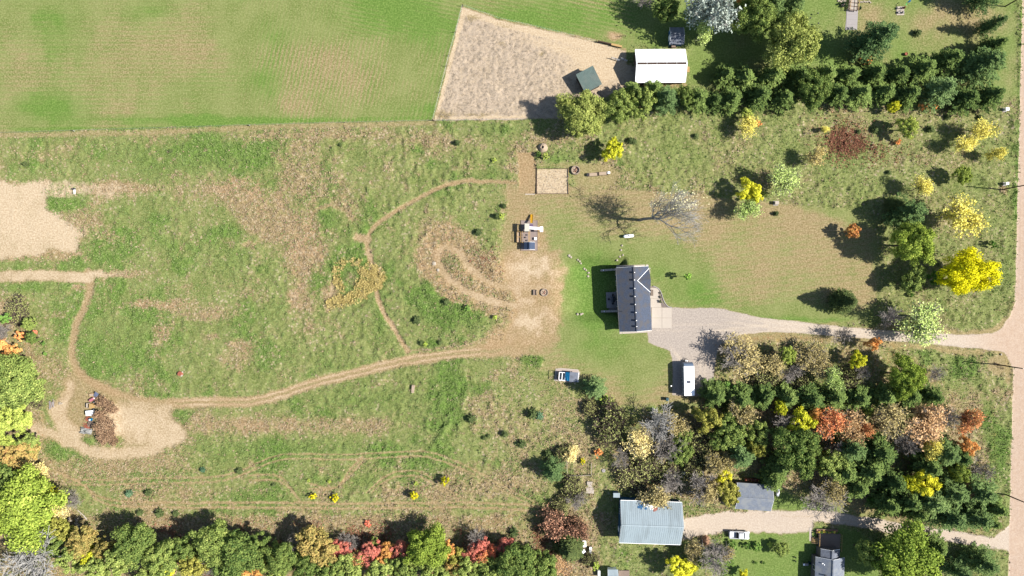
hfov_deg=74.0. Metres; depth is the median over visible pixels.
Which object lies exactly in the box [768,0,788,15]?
pine tree
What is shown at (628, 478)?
thicket
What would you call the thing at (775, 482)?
pine tree
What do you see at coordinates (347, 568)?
deciduous tree
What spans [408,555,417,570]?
deciduous tree
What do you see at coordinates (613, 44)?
feed bunk
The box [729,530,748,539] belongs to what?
pickup truck
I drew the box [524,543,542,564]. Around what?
deciduous tree
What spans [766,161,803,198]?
deciduous tree
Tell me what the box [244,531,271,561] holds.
deciduous tree
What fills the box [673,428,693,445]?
deciduous tree
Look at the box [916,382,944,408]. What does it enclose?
pine tree
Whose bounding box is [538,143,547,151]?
straw mound
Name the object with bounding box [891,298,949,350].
deciduous tree
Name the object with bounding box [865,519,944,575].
deciduous tree
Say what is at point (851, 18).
footpath
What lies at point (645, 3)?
bare tree
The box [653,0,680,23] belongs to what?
deciduous tree
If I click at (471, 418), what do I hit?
juniper bush
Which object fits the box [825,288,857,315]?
spruce tree
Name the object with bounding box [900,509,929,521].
pine tree
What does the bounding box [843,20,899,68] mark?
pine tree
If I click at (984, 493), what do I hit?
pine tree
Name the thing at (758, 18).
deciduous tree
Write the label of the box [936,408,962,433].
bare tree
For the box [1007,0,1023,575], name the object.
gravel road
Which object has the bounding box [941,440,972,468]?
pine tree
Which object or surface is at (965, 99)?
pine tree
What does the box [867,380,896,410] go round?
pine tree
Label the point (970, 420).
deciduous tree
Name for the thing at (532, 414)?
juniper bush
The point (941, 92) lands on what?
pine tree
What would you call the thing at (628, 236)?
propane tank
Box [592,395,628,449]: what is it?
thicket
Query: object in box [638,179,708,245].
bare tree
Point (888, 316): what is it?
bare tree
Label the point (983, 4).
pine tree
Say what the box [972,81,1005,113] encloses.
pine tree
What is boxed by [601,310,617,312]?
retaining wall
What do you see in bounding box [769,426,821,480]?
deciduous tree
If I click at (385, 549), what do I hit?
deciduous tree
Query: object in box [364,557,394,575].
deciduous tree
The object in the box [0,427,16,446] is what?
deciduous tree
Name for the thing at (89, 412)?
chest freezer
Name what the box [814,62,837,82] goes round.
pine tree
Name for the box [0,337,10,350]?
deciduous tree
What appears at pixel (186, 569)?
deciduous tree
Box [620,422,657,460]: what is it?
deciduous tree
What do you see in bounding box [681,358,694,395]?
travel trailer
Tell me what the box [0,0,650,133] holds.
hay field
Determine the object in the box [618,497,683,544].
barn
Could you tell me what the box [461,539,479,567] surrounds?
deciduous tree
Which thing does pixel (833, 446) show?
bare tree
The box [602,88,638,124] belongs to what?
deciduous tree
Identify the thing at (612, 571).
garden shed
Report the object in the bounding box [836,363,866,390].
thicket
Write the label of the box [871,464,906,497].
pine tree
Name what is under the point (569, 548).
tree
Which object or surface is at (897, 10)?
stone pad
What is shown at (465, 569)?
deciduous tree
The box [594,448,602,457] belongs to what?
shrub
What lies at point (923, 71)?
pine tree
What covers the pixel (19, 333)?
shrub
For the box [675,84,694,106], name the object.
deciduous tree
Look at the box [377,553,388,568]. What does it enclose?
deciduous tree
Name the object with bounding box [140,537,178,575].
deciduous tree
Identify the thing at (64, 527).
deciduous tree
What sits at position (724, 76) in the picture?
pine tree
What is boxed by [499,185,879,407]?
lawn
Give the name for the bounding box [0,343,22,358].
deciduous tree
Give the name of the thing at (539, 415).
juniper bush
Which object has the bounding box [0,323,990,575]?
fallen leaves
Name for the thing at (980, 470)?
bare tree
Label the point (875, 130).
juniper bush
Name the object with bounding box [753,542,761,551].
shrub
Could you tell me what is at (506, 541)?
deciduous tree
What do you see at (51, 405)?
lumber stack
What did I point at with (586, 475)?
rail fence
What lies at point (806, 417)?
deciduous tree
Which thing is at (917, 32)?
juniper bush
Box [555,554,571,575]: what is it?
deciduous tree
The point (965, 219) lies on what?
deciduous tree
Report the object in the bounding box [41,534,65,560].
deciduous tree
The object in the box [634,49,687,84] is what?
barn
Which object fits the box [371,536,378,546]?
deciduous tree
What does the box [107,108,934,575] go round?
red weeds
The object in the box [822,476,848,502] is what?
deciduous tree
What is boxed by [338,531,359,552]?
bare tree
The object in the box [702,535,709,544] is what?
soil heap
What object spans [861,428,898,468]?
pine tree
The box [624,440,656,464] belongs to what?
thicket
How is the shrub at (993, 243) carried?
on the meadow
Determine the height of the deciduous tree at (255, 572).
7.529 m
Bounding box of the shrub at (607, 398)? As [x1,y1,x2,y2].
[599,395,612,405]
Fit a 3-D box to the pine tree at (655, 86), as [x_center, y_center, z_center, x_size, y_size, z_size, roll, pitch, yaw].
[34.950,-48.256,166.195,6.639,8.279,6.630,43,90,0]
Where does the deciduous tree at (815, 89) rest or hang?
on the meadow
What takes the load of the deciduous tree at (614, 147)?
on the meadow
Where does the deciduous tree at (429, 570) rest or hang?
on the meadow
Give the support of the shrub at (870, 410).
on the meadow
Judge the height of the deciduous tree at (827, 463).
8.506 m
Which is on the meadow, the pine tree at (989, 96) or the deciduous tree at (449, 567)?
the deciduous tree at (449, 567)
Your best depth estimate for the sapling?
166.13 m
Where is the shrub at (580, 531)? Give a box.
[563,511,590,541]
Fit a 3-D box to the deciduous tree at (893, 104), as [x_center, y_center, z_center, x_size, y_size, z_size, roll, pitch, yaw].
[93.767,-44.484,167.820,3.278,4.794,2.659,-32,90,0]
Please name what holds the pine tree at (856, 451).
on the meadow
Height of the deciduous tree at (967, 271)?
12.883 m
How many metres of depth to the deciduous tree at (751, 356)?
165.37 m
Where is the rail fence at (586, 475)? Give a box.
[566,459,591,475]
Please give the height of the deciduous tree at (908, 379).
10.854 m
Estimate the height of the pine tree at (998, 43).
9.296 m
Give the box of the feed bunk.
[598,40,621,47]
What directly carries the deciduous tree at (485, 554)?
on the meadow
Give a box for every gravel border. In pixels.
[616,265,649,270]
[620,330,651,333]
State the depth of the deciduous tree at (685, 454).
164.90 m
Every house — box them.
[615,266,651,331]
[811,554,844,575]
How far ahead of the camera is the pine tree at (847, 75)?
165.90 m
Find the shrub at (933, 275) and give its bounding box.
[926,270,940,284]
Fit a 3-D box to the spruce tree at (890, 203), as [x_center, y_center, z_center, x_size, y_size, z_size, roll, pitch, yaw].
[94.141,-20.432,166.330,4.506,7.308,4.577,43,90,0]
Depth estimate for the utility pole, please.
166.05 m
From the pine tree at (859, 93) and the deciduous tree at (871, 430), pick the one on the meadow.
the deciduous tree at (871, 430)
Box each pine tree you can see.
[538,455,566,482]
[582,375,608,399]
[624,81,643,96]
[642,79,663,97]
[651,84,680,116]
[684,88,709,116]
[696,377,728,408]
[705,90,725,114]
[710,62,736,90]
[718,84,743,116]
[720,381,755,416]
[722,438,755,470]
[731,62,757,95]
[742,83,773,113]
[749,379,778,410]
[754,466,785,492]
[756,63,786,91]
[760,447,790,480]
[767,85,798,116]
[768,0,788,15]
[773,380,800,410]
[777,0,804,23]
[781,63,808,95]
[791,381,825,412]
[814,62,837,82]
[819,458,857,485]
[821,381,849,412]
[824,82,850,110]
[827,429,867,463]
[829,61,861,86]
[840,380,872,411]
[842,80,871,112]
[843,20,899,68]
[843,473,869,501]
[850,456,885,489]
[856,59,887,89]
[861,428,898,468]
[865,486,902,518]
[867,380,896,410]
[869,76,897,108]
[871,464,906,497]
[882,191,928,229]
[884,62,910,86]
[888,82,921,112]
[891,386,922,410]
[893,482,922,516]
[899,55,937,86]
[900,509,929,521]
[903,444,943,477]
[910,475,950,518]
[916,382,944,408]
[917,75,958,113]
[920,434,960,467]
[922,494,970,532]
[923,530,948,557]
[924,468,970,506]
[932,48,964,78]
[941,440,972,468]
[941,554,972,575]
[945,84,980,117]
[950,501,994,532]
[953,46,1007,89]
[957,541,1000,575]
[959,465,998,509]
[961,0,1002,16]
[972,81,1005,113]
[973,14,1008,39]
[975,34,1008,52]
[975,493,1009,519]
[976,516,1002,531]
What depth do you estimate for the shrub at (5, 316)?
167.38 m
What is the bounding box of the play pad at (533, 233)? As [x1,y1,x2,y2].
[521,220,537,250]
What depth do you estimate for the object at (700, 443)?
166.39 m
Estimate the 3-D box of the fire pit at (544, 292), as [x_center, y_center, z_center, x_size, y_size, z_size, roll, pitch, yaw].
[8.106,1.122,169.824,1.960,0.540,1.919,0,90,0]
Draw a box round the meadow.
[0,0,1021,575]
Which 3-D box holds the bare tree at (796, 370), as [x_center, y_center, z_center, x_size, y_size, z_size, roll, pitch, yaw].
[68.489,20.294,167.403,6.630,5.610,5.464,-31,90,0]
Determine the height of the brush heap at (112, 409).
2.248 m
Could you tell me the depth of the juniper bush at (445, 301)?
168.97 m
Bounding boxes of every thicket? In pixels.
[2,291,35,329]
[27,386,46,410]
[549,493,568,515]
[553,442,573,463]
[560,471,587,501]
[582,396,598,419]
[582,549,601,565]
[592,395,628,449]
[611,462,647,497]
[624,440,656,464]
[629,450,681,488]
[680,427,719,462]
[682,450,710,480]
[748,364,782,387]
[789,368,810,397]
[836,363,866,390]
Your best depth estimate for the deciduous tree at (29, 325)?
166.66 m
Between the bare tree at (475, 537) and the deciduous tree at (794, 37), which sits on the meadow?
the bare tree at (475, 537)
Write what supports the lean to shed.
on the meadow
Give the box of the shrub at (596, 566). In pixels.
[591,562,599,570]
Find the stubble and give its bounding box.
[439,9,632,192]
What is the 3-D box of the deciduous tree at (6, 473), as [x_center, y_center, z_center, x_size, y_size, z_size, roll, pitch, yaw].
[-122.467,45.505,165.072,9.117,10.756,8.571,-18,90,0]
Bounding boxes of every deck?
[606,292,616,307]
[619,570,628,575]
[817,533,841,551]
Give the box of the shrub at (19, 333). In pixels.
[14,331,25,341]
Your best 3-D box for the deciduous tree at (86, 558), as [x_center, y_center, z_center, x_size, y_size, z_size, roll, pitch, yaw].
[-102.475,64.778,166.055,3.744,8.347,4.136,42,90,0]
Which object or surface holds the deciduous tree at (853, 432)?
on the meadow
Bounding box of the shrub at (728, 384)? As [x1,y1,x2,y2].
[720,381,737,397]
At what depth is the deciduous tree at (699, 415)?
163.19 m
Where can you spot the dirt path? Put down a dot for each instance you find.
(151, 432)
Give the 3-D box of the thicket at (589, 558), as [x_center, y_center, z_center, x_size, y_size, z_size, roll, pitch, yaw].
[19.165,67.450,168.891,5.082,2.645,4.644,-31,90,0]
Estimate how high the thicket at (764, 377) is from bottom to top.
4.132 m
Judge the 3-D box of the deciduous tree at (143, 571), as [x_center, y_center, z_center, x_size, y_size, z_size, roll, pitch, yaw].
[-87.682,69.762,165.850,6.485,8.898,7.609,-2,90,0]
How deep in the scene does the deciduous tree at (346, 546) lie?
165.30 m
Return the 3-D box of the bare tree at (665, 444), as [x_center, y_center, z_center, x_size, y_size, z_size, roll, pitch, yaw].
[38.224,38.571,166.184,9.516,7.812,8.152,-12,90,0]
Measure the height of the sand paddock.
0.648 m
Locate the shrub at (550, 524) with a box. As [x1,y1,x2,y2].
[536,502,571,543]
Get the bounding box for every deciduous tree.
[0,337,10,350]
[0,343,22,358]
[0,352,45,410]
[0,404,33,436]
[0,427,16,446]
[0,442,40,471]
[0,462,16,489]
[0,462,71,554]
[16,432,40,453]
[20,317,37,330]
[24,331,39,344]
[30,460,49,478]
[40,486,60,495]
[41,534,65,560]
[47,503,70,521]
[48,516,73,541]
[52,543,80,574]
[65,525,99,562]
[76,554,110,575]
[79,545,94,564]
[91,534,116,558]
[103,546,134,575]
[109,522,155,571]
[134,565,151,575]
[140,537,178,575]
[170,532,199,561]
[177,555,210,575]
[188,516,243,567]
[210,528,264,575]
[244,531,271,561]
[248,562,265,575]
[259,560,285,575]
[260,538,299,574]
[292,553,324,575]
[294,524,339,568]
[315,557,344,575]
[331,539,342,556]
[332,550,364,575]
[336,541,355,561]
[349,550,370,569]
[353,539,382,568]
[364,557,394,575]
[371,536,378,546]
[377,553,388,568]
[380,542,393,558]
[389,540,407,559]
[389,552,417,575]
[402,521,451,568]
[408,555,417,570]
[418,561,451,575]
[444,558,461,575]
[445,539,454,557]
[445,547,466,566]
[451,556,478,575]
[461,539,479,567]
[471,536,489,556]
[475,547,496,563]
[476,556,501,575]
[487,544,496,559]
[496,541,538,575]
[497,537,515,553]
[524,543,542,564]
[530,549,557,575]
[555,89,607,139]
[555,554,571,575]
[562,444,580,462]
[601,136,623,161]
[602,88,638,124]
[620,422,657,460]
[628,86,657,121]
[635,484,672,509]
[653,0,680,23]
[658,409,692,437]
[665,555,698,575]
[668,442,694,466]
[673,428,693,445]
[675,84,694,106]
[684,0,745,33]
[684,535,705,565]
[688,554,706,568]
[690,478,723,505]
[691,407,723,433]
[693,15,715,48]
[703,449,736,476]
[708,411,747,450]
[715,465,731,483]
[715,480,740,506]
[721,332,767,382]
[721,546,735,560]
[726,396,760,428]
[730,0,784,44]
[733,198,764,221]
[736,176,763,202]
[738,113,758,139]
[739,108,753,118]
[739,569,747,575]
[744,420,769,447]
[746,440,766,457]
[755,352,786,378]
[760,8,822,72]
[761,190,769,196]
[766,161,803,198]
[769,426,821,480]
[771,399,787,415]
[773,542,789,557]
[778,346,796,364]
[783,405,818,430]
[791,338,830,373]
[796,68,834,112]
[802,145,828,166]
[808,405,823,421]
[811,350,833,380]
[814,405,851,442]
[815,448,849,481]
[821,126,829,131]
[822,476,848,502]
[823,364,847,392]
[837,406,868,446]
[844,223,861,237]
[848,349,867,368]
[851,538,879,567]
[857,423,876,438]
[863,337,882,350]
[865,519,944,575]
[874,400,910,442]
[886,353,928,400]
[887,100,900,112]
[888,221,937,266]
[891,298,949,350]
[895,115,919,139]
[900,265,927,294]
[901,474,922,493]
[903,403,953,451]
[911,173,935,195]
[912,469,942,496]
[915,439,944,461]
[934,246,1002,295]
[935,190,990,238]
[947,463,970,482]
[952,134,979,152]
[952,165,972,185]
[953,407,988,435]
[957,435,979,455]
[958,476,975,498]
[964,116,1002,140]
[982,147,1008,160]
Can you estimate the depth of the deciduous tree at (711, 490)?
164.93 m
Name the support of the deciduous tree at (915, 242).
on the meadow
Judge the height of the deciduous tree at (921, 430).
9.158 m
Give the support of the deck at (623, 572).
on the meadow
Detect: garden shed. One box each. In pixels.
[607,567,617,575]
[668,27,684,46]
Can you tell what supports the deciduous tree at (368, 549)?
on the meadow
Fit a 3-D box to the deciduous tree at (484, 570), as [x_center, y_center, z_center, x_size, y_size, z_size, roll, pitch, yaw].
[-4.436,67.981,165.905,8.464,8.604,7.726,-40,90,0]
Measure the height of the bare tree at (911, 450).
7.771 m
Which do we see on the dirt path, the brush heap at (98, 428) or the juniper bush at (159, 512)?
the brush heap at (98, 428)
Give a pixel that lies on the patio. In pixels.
(661, 313)
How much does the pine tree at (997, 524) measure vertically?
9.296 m
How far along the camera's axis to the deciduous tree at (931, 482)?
162.26 m
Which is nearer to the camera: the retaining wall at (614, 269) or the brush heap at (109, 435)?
the brush heap at (109, 435)
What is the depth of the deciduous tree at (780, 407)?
165.00 m
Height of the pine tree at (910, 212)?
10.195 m
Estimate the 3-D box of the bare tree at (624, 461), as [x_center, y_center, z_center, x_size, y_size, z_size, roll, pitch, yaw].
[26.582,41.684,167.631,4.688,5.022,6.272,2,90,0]
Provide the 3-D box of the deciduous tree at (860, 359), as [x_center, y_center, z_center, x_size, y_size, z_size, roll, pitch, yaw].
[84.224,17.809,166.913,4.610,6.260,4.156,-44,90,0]
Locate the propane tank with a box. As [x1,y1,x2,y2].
[623,234,633,237]
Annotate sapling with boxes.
[684,273,691,279]
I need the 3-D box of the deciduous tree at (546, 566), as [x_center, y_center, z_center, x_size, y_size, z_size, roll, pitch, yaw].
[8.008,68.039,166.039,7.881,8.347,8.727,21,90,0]
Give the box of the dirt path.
[0,177,590,523]
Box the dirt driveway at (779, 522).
[682,508,1008,551]
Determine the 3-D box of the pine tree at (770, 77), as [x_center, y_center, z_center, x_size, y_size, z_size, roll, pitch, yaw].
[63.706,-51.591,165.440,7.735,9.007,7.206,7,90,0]
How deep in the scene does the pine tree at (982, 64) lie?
163.74 m
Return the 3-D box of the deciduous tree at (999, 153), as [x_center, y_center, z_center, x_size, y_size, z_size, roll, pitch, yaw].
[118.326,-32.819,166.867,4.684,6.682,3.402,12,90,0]
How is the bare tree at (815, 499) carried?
on the meadow
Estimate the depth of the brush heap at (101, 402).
168.54 m
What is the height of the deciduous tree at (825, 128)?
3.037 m
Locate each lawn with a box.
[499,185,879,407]
[719,0,1020,575]
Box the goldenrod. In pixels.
[325,257,385,311]
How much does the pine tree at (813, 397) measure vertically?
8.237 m
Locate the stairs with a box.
[811,537,817,543]
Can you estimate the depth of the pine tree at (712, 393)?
166.05 m
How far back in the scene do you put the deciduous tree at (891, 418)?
163.62 m
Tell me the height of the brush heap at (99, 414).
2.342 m
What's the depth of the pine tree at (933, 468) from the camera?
164.83 m
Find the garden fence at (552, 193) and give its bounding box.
[536,168,568,193]
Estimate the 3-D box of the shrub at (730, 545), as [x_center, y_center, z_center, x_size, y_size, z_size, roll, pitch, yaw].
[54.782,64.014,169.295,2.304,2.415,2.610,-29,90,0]
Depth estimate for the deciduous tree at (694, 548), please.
165.32 m
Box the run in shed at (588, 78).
[576,66,601,90]
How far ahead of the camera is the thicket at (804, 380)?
167.46 m
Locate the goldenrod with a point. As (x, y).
(362, 286)
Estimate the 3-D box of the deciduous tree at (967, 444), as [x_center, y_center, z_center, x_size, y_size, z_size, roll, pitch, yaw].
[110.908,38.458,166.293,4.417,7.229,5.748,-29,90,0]
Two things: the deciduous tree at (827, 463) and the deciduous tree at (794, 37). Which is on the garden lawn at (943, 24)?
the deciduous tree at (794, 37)
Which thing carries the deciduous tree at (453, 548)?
on the meadow
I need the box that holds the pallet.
[586,487,593,493]
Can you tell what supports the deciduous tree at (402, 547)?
on the meadow
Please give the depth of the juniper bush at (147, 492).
169.19 m
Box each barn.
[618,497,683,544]
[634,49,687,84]
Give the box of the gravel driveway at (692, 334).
[647,306,1013,395]
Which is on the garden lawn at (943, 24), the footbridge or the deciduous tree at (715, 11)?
the footbridge
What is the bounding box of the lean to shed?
[613,491,619,497]
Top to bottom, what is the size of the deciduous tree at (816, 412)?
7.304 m
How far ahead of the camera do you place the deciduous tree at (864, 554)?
162.82 m
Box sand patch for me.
[0,178,82,261]
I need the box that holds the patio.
[650,286,671,327]
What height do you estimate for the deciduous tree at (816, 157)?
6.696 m
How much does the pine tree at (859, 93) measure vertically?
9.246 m
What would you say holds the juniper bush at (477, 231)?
on the meadow
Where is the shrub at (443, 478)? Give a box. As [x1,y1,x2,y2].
[440,476,449,486]
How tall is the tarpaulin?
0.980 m
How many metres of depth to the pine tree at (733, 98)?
165.68 m
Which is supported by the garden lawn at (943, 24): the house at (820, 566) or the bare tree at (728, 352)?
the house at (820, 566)
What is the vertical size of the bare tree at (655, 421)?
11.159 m
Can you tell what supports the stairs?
on the footpath at (810, 532)
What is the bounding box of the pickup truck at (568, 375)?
[554,368,579,382]
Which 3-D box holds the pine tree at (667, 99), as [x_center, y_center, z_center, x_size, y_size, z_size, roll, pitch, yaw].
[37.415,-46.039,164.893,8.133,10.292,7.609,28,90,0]
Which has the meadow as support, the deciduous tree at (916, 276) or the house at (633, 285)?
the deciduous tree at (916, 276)
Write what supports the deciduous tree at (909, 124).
on the meadow
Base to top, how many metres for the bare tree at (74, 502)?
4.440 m
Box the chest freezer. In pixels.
[86,410,94,415]
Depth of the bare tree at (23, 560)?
162.03 m
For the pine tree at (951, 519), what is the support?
on the meadow
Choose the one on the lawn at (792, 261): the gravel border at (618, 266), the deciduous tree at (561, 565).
the gravel border at (618, 266)
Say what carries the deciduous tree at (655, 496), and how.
on the meadow
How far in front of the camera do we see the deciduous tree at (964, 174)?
165.63 m
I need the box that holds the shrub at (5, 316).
[0,313,11,323]
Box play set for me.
[517,214,542,242]
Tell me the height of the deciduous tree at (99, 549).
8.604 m
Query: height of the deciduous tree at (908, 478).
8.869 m
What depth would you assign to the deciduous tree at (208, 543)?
160.84 m
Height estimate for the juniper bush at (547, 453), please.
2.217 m
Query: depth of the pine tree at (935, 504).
161.80 m
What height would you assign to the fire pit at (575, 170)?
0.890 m
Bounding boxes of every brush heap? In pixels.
[91,409,110,422]
[92,424,105,435]
[94,395,109,408]
[96,431,107,446]
[100,418,116,432]
[101,427,115,442]
[103,400,119,413]
[109,437,117,445]
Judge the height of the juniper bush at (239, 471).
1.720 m
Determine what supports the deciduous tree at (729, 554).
on the meadow
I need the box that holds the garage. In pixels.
[734,481,773,510]
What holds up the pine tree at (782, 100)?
on the meadow
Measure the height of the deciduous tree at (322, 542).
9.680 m
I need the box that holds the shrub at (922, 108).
[918,101,928,109]
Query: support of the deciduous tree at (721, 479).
on the meadow
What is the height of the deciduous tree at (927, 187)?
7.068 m
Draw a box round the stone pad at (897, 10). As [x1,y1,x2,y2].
[896,6,903,14]
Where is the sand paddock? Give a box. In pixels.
[434,7,633,121]
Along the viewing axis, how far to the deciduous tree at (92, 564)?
162.41 m
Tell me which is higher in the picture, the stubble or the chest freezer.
the stubble
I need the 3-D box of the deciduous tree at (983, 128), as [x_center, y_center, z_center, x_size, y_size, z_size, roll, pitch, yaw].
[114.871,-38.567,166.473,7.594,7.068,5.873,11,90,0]
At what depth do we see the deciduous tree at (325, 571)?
162.63 m
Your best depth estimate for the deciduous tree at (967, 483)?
164.85 m
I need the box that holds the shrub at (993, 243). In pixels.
[988,240,997,247]
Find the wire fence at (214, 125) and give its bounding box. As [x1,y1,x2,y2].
[3,120,426,132]
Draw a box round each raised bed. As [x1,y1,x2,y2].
[588,173,598,176]
[598,171,607,175]
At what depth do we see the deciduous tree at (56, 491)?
165.94 m
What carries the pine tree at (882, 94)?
on the garden lawn at (943, 24)
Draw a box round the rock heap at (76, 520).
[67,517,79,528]
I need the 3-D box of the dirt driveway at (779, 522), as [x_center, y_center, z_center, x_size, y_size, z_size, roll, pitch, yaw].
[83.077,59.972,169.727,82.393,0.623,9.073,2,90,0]
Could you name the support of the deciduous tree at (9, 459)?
on the meadow
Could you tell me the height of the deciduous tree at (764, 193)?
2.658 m
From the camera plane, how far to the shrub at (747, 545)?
168.85 m
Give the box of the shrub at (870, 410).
[862,406,874,415]
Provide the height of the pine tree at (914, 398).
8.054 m
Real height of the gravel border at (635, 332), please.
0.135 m
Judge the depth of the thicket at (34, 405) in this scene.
167.47 m
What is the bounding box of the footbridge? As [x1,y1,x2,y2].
[848,0,859,10]
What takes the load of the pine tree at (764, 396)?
on the meadow
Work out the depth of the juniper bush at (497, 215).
168.95 m
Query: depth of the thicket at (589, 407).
168.44 m
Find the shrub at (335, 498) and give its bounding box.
[329,493,338,502]
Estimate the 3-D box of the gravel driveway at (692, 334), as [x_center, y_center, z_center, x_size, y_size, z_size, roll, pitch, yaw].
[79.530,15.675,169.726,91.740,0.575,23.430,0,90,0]
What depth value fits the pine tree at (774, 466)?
165.91 m
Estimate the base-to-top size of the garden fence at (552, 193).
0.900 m
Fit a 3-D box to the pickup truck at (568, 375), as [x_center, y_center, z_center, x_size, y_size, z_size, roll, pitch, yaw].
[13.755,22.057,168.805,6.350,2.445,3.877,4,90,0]
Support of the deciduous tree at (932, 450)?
on the meadow
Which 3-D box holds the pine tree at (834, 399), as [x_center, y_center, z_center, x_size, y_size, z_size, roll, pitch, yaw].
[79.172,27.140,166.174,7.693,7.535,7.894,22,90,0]
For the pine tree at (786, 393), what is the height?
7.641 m
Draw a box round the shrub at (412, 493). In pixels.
[410,491,417,499]
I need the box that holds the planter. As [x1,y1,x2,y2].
[815,528,837,534]
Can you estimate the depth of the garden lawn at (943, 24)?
169.98 m
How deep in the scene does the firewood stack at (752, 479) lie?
169.13 m
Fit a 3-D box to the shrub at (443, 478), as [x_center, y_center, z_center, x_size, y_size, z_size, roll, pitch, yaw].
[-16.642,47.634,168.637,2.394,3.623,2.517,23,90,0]
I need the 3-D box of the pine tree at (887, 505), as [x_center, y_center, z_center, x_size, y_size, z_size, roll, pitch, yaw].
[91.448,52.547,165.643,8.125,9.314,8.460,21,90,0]
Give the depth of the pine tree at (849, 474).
163.16 m
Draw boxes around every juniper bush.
[125,489,133,497]
[136,509,143,515]
[144,488,152,496]
[154,507,164,517]
[172,510,179,517]
[235,467,243,474]
[412,315,420,323]
[443,298,450,305]
[465,413,477,423]
[473,229,482,235]
[493,213,499,219]
[508,526,518,537]
[517,439,526,448]
[527,407,537,419]
[535,411,543,419]
[543,449,552,457]
[627,137,634,144]
[871,126,878,134]
[913,29,921,36]
[926,125,934,132]
[944,114,950,119]
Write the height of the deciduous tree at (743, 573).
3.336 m
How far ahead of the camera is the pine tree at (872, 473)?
163.98 m
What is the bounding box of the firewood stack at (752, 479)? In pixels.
[744,478,759,481]
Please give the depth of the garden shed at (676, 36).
167.39 m
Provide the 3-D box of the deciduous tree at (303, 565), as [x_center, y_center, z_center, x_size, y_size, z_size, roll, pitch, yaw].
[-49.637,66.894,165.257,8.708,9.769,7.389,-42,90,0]
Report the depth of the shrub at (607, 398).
168.28 m
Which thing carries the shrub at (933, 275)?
on the meadow
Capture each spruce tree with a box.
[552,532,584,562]
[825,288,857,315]
[882,196,905,213]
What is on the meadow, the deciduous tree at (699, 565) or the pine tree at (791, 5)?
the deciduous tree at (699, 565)
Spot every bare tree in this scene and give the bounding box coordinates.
[0,323,11,340]
[0,525,62,575]
[65,487,81,508]
[199,560,213,575]
[288,533,299,551]
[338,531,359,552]
[469,525,487,547]
[565,491,588,511]
[612,446,628,469]
[630,0,653,8]
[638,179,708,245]
[638,401,677,442]
[653,432,686,463]
[656,469,682,502]
[688,471,716,508]
[698,539,733,575]
[717,331,752,369]
[773,408,803,430]
[779,364,806,382]
[800,475,849,521]
[824,439,841,456]
[831,326,852,346]
[855,366,870,379]
[875,306,903,329]
[894,434,919,454]
[928,365,947,381]
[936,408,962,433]
[969,454,995,481]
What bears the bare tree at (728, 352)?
on the meadow
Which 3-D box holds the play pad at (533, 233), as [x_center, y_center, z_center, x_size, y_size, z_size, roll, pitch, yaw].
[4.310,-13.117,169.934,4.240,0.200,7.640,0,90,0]
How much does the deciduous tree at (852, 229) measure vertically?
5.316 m
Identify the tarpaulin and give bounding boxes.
[79,427,91,434]
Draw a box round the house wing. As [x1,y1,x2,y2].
[816,545,839,559]
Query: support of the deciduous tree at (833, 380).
on the meadow
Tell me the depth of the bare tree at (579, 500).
166.77 m
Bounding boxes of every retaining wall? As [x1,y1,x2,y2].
[600,268,615,270]
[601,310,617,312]
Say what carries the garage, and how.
on the meadow
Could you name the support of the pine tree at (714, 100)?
on the meadow
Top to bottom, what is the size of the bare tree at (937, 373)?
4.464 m
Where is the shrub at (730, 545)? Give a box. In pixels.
[728,540,736,549]
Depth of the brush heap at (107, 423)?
167.84 m
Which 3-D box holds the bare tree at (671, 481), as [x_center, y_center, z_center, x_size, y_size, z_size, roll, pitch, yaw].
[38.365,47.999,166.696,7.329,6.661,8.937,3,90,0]
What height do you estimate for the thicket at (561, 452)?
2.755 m
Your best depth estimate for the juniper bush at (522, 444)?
168.72 m
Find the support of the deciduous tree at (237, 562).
on the meadow
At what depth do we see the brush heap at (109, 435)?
168.14 m
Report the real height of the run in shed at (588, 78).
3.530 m
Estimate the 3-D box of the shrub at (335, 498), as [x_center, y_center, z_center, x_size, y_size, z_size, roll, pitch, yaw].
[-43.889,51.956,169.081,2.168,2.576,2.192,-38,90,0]
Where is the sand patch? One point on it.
(30, 225)
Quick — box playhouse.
[524,242,534,249]
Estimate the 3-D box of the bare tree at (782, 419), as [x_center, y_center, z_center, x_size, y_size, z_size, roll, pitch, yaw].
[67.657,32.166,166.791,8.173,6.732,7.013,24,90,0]
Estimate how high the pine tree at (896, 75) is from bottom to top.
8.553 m
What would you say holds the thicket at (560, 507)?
on the meadow
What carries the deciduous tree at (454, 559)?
on the meadow
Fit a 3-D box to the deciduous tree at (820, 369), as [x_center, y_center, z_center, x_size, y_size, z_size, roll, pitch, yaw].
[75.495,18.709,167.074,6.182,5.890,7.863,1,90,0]
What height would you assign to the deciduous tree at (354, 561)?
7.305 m
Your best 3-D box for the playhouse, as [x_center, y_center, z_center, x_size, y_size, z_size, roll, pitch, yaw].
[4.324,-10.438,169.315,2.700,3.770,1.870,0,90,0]
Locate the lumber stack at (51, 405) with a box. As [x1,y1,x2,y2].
[49,399,55,408]
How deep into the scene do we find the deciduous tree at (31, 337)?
166.69 m
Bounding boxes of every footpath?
[809,528,811,540]
[845,9,857,29]
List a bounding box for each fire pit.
[541,289,547,295]
[571,166,579,174]
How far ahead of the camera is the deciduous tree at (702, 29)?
164.15 m
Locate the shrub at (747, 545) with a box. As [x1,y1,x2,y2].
[742,542,751,549]
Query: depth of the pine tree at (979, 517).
162.70 m
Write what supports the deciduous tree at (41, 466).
on the meadow

